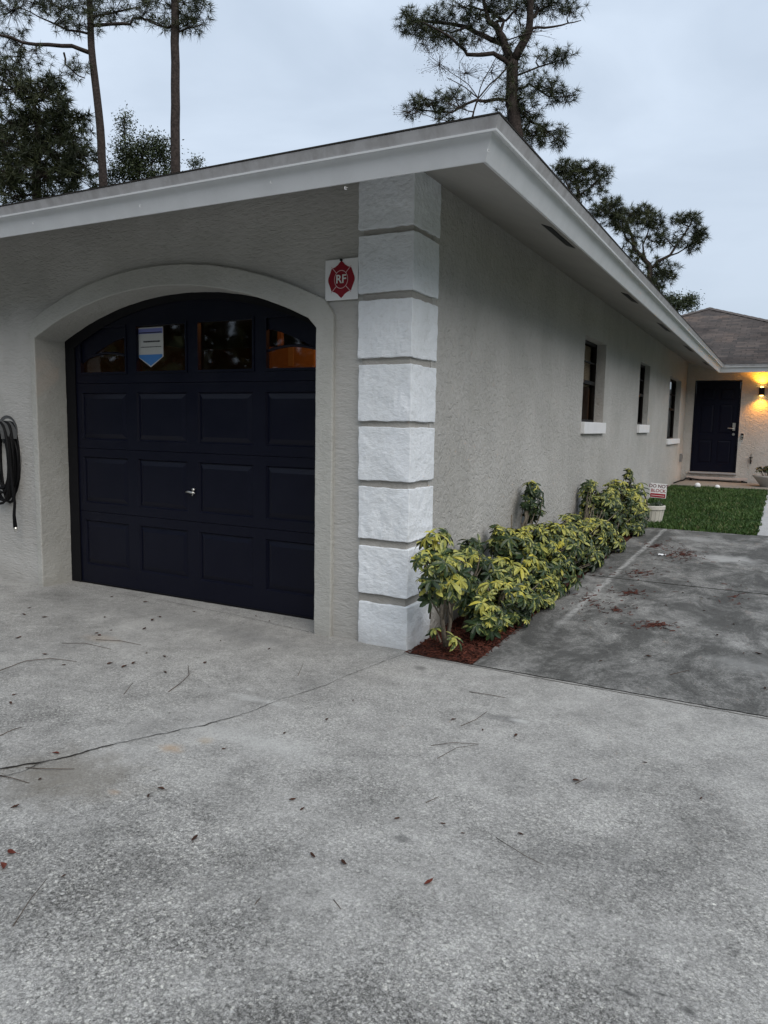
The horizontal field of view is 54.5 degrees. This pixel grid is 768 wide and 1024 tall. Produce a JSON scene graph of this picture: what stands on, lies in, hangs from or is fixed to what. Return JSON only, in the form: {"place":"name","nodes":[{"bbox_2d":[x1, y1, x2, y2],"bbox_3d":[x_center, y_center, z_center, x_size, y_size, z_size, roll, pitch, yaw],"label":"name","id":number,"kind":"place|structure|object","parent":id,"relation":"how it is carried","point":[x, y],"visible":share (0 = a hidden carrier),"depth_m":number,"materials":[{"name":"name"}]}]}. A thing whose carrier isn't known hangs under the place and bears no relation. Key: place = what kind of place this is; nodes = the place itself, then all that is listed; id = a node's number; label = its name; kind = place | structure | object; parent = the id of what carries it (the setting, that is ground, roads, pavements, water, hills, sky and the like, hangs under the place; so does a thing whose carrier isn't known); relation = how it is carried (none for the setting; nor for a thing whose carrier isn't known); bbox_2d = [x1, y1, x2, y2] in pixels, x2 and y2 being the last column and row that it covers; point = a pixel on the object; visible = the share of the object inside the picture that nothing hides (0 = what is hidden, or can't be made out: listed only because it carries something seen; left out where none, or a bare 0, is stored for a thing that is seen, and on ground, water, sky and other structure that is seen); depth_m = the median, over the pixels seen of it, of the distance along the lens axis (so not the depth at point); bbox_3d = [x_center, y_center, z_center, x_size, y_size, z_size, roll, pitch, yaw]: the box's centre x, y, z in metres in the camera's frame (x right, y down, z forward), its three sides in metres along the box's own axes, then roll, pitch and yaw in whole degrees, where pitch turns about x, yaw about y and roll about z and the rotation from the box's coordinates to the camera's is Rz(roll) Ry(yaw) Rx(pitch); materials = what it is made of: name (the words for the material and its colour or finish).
{"place":"outdoors","nodes":[
{"label":"outdoors","id":0,"kind":"place"},
{"bbox_2d":[48,581,313,632],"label":"garage floor","id":1,"kind":"structure","parent":0,"point":[295,623],"depth_m":5.72,"materials":[{"name":"concrete"}]},
{"bbox_2d":[277,332,283,345],"bbox_3d":[-0.304,-0.561,6.931,1.940,2.300,0.460,5,8,28],"label":"storage shelf","id":2,"kind":"object","parent":1,"relation":"on","point":[280,338],"visible":0.02,"depth_m":7.41,"materials":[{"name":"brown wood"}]},
{"bbox_2d":[269,345,315,367],"bbox_3d":[-0.775,-1.406,7.093,0.520,0.302,0.384,5,8,28],"label":"cardboard box","id":3,"kind":"object","parent":2,"relation":"on","point":[291,357],"visible":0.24,"depth_m":6.91,"materials":[{"name":"orange cardboard"}]},
{"bbox_2d":[0,578,767,1023],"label":"driveway","id":4,"kind":"structure","parent":0,"point":[638,894],"depth_m":2.57,"materials":[{"name":"concrete"}]},
{"bbox_2d":[0,862,6,868],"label":"dead leaf","id":5,"kind":"object","parent":4,"relation":"on","point":[3,864],"visible":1,"depth_m":2.35,"materials":[{"name":"brown plant"}]},
{"bbox_2d":[7,849,19,853],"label":"dead leaf","id":6,"kind":"object","parent":4,"relation":"on","point":[12,851],"visible":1,"depth_m":2.42,"materials":[{"name":"brown plant"}]},
{"bbox_2d":[13,880,45,925],"bbox_3d":[-1.034,1.136,2.183,0.003,0.008,0.220,1,7,-1],"label":"fallen twig","id":7,"kind":"object","parent":4,"relation":"on","point":[27,903],"visible":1,"depth_m":2.16,"materials":[{"name":"brown wood"}]},
{"bbox_2d":[0,658,76,670],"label":"fallen twig","id":8,"kind":"object","parent":4,"relation":"on","point":[36,659],"visible":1,"depth_m":4.34,"materials":[{"name":"brown wood"}]},
{"bbox_2d":[25,767,66,768],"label":"fallen twig","id":9,"kind":"object","parent":4,"relation":"on","point":[46,768],"visible":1,"depth_m":3.00,"materials":[{"name":"brown wood"}]},
{"bbox_2d":[0,0,767,388],"label":"sky","id":10,"kind":"structure","parent":0,"point":[674,94],"materials":[{"name":"white"}]},
{"bbox_2d":[473,527,767,715],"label":"side pavement","id":11,"kind":"structure","parent":0,"point":[726,667],"depth_m":5.20,"materials":[{"name":"concrete"}]},
{"bbox_2d":[562,540,748,630],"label":"leaf litter","id":12,"kind":"object","parent":11,"relation":"on","point":[658,624],"visible":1,"depth_m":6.21,"materials":[{"name":"brown plant"}]},
{"bbox_2d":[475,471,766,714],"bbox_3d":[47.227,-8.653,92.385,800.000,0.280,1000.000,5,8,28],"label":"ground","id":13,"kind":"structure","parent":0,"point":[663,583],"depth_m":6.55,"materials":[{"name":"grey concrete"}]},
{"bbox_2d":[0,53,98,204],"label":"dense tree","id":14,"kind":"object","parent":13,"relation":"on","point":[56,130],"visible":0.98,"depth_m":30.50,"materials":[{"name":"green plant"}]},
{"bbox_2d":[0,0,159,186],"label":"pine tree","id":15,"kind":"object","parent":13,"relation":"on","point":[91,17],"visible":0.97,"depth_m":26.85,"materials":[{"name":"green plant"}]},
{"bbox_2d":[97,103,188,184],"bbox_3d":[-10.847,-10.521,33.570,4.104,15.101,2.598,-1,7,-20],"label":"leafy tree","id":16,"kind":"object","parent":13,"relation":"on","point":[135,164],"visible":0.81,"depth_m":32.74,"materials":[{"name":"green plant"}]},
{"bbox_2d":[120,0,217,172],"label":"pine tree","id":17,"kind":"object","parent":13,"relation":"on","point":[175,28],"visible":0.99,"depth_m":22.88,"materials":[{"name":"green plant"}]},
{"bbox_2d":[185,152,205,169],"bbox_3d":[-7.656,-8.516,30.638,0.923,11.913,0.993,2,7,6],"label":"tree sapling","id":18,"kind":"object","parent":13,"relation":"on","point":[195,162],"visible":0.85,"depth_m":29.91,"materials":[{"name":"green plant"}]},
{"bbox_2d":[0,111,767,649],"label":"stucco house","id":19,"kind":"structure","parent":13,"relation":"on","point":[498,331],"depth_m":5.56,"materials":[{"name":"beige paint"}]},
{"bbox_2d":[0,415,16,442],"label":"hose hanger","id":20,"kind":"object","parent":19,"relation":"attached to","point":[14,430],"visible":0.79,"depth_m":6.26,"materials":[{"name":"grey metal"}]},
{"bbox_2d":[0,421,21,531],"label":"garden hose","id":21,"kind":"object","parent":20,"relation":"hanging from","point":[9,487],"visible":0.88,"depth_m":6.25,"materials":[{"name":"black rubber"}]},
{"bbox_2d":[75,299,315,619],"bbox_3d":[-1.444,-0.498,5.726,2.740,2.426,0.077,5,8,28],"label":"garage door","id":22,"kind":"structure","parent":19,"relation":"in","point":[196,484],"depth_m":5.72,"materials":[{"name":"blue paint"}]},
{"bbox_2d":[138,327,162,366],"bbox_3d":[-1.840,-1.298,5.880,0.268,0.310,0.003,5,8,28],"label":"shield sticker","id":23,"kind":"object","parent":22,"relation":"attached to","point":[150,346],"visible":1,"depth_m":5.88,"materials":[{"name":"grey"}]},
{"bbox_2d":[325,257,358,300],"bbox_3d":[-0.268,-1.453,4.660,0.240,0.250,0.018,5,8,28],"label":"emblem sign","id":24,"kind":"object","parent":19,"relation":"attached to","point":[341,279],"visible":1,"depth_m":4.66,"materials":[{"name":"red"}]},
{"bbox_2d":[581,340,605,433],"bbox_3d":[2.410,-1.481,8.848,0.252,1.094,1.142,5,8,28],"label":"window","id":25,"kind":"structure","parent":19,"relation":"in","point":[588,426],"depth_m":9.22,"materials":[{"name":"black glass"}]},
{"bbox_2d":[637,365,649,432],"bbox_3d":[4.100,-1.814,11.929,0.187,1.089,0.972,5,8,28],"label":"window","id":26,"kind":"structure","parent":19,"relation":"in","point":[641,428],"depth_m":12.30,"materials":[{"name":"black glass"}]},
{"bbox_2d":[666,379,679,444],"bbox_3d":[5.878,-2.058,15.281,0.207,1.322,1.772,5,8,28],"label":"window","id":27,"kind":"structure","parent":19,"relation":"in","point":[670,440],"depth_m":15.99,"materials":[{"name":"black glass"}]},
{"bbox_2d":[688,380,741,474],"bbox_3d":[7.374,-1.880,16.599,0.983,2.060,0.160,5,8,28],"label":"front door","id":28,"kind":"structure","parent":19,"relation":"in","point":[716,416],"depth_m":16.61,"materials":[{"name":"blue paint"}]},
{"bbox_2d":[759,387,764,395],"bbox_3d":[8.111,-2.589,16.024,0.112,0.200,0.141,5,8,28],"label":"wall lamp","id":29,"kind":"object","parent":19,"relation":"attached to","point":[761,391],"visible":1,"depth_m":15.97,"materials":[{"name":"black metal"}]},
{"bbox_2d":[392,9,566,120],"bbox_3d":[2.617,-7.963,22.342,5.058,13.116,1.621,1,7,1],"label":"pine tree","id":30,"kind":"object","parent":13,"relation":"on","point":[469,72],"visible":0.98,"depth_m":21.67,"materials":[{"name":"green plant"}]},
{"bbox_2d":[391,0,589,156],"bbox_3d":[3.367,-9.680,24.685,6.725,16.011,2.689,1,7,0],"label":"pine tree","id":31,"kind":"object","parent":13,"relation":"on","point":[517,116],"visible":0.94,"depth_m":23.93,"materials":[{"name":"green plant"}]},
{"bbox_2d":[405,525,637,664],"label":"red mulch","id":32,"kind":"object","parent":13,"relation":"on","point":[428,650],"visible":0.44,"depth_m":4.77,"materials":[{"name":"brown wood"}]},
{"bbox_2d":[410,528,478,651],"bbox_3d":[0.399,0.492,4.497,0.327,0.846,1.015,5,8,28],"label":"variegated shrub","id":33,"kind":"object","parent":32,"relation":"on","point":[443,581],"visible":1,"depth_m":4.25,"materials":[{"name":"green plant"}]},
{"bbox_2d":[455,533,493,630],"bbox_3d":[0.592,0.489,5.194,0.277,0.682,0.535,5,8,28],"label":"variegated shrub","id":34,"kind":"object","parent":32,"relation":"on","point":[479,563],"visible":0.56,"depth_m":5.17,"materials":[{"name":"green plant"}]},
{"bbox_2d":[453,556,569,640],"bbox_3d":[0.972,0.564,5.518,0.523,0.496,1.775,5,8,28],"label":"variegated shrub","id":35,"kind":"object","parent":32,"relation":"on","point":[492,611],"visible":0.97,"depth_m":5.13,"materials":[{"name":"green plant"}]},
{"bbox_2d":[511,480,547,531],"bbox_3d":[1.196,0.207,6.393,0.218,0.954,0.772,5,8,28],"label":"variegated shrub","id":36,"kind":"object","parent":32,"relation":"on","point":[533,512],"visible":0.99,"depth_m":6.40,"materials":[{"name":"green plant"}]},
{"bbox_2d":[483,513,608,590],"bbox_3d":[1.576,0.329,6.643,0.631,0.649,2.632,5,8,28],"label":"variegated shrub","id":37,"kind":"object","parent":32,"relation":"on","point":[559,551],"visible":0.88,"depth_m":6.07,"materials":[{"name":"green plant"}]},
{"bbox_2d":[574,479,625,572],"bbox_3d":[2.148,0.100,7.749,0.603,0.798,1.729,5,8,28],"label":"variegated shrub","id":38,"kind":"object","parent":32,"relation":"on","point":[594,506],"visible":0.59,"depth_m":8.15,"materials":[{"name":"green plant"}]},
{"bbox_2d":[602,468,651,536],"bbox_3d":[3.166,-0.140,9.597,0.543,0.835,1.477,5,8,28],"label":"variegated shrub","id":39,"kind":"object","parent":32,"relation":"on","point":[634,512],"visible":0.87,"depth_m":9.22,"materials":[{"name":"green plant"}]},
{"bbox_2d":[548,156,615,205],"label":"pine tree","id":40,"kind":"object","parent":13,"relation":"on","point":[565,172],"visible":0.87,"depth_m":43.63,"materials":[{"name":"green plant"}]},
{"bbox_2d":[586,194,713,295],"bbox_3d":[14.000,-10.130,40.356,7.037,13.631,2.257,1,7,0],"label":"pine tree","id":41,"kind":"object","parent":13,"relation":"on","point":[619,221],"visible":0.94,"depth_m":39.61,"materials":[{"name":"green plant"}]},
{"bbox_2d":[661,289,705,313],"bbox_3d":[14.122,-6.881,36.363,2.634,8.112,1.661,-1,7,-14],"label":"leafy tree","id":42,"kind":"object","parent":13,"relation":"on","point":[684,302],"visible":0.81,"depth_m":35.74,"materials":[{"name":"green plant"}]},
{"bbox_2d":[757,495,767,535],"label":"walkway","id":43,"kind":"structure","parent":13,"relation":"on","point":[763,528],"depth_m":10.23,"materials":[{"name":"concrete"}]},
{"bbox_2d":[643,484,767,535],"bbox_3d":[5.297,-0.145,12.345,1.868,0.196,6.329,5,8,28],"label":"lawn grass","id":44,"kind":"structure","parent":0,"point":[732,515],"depth_m":11.56,"materials":[{"name":"green plant"}]},
{"bbox_2d":[638,482,665,522],"bbox_3d":[3.688,-0.136,10.329,0.403,0.537,0.360,5,8,28],"label":"planter","id":45,"kind":"object","parent":44,"relation":"on","point":[657,512],"visible":0.76,"depth_m":10.21,"materials":[{"name":"white plastic"}]},
{"bbox_2d":[649,483,668,500],"bbox_3d":[3.771,-0.217,10.278,0.248,0.355,0.014,7,5,20],"label":"driveway sign","id":46,"kind":"object","parent":45,"relation":"in","point":[658,490],"visible":0.99,"depth_m":10.27,"materials":[{"name":"white plastic"}]},
{"bbox_2d":[671,480,767,489],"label":"entrance path","id":47,"kind":"structure","parent":0,"point":[729,485],"depth_m":15.76,"materials":[{"name":"concrete"}]},
{"bbox_2d":[673,477,746,482],"bbox_3d":[6.916,-0.699,16.402,1.846,0.075,0.844,-1,7,-14],"label":"black cord","id":48,"kind":"object","parent":47,"relation":"on","point":[709,480],"visible":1,"depth_m":16.48,"materials":[{"name":"black rubber"}]},
{"bbox_2d":[686,476,746,481],"bbox_3d":[7.399,-0.727,16.619,1.240,0.095,0.040,5,8,28],"label":"wood board","id":49,"kind":"object","parent":47,"relation":"on","point":[722,478],"visible":1,"depth_m":16.58,"materials":[{"name":"black"}]},
{"bbox_2d":[752,466,767,486],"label":"planter","id":50,"kind":"object","parent":47,"relation":"on","point":[762,479],"visible":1,"depth_m":15.27,"materials":[{"name":"white ceramic"}]}
]}

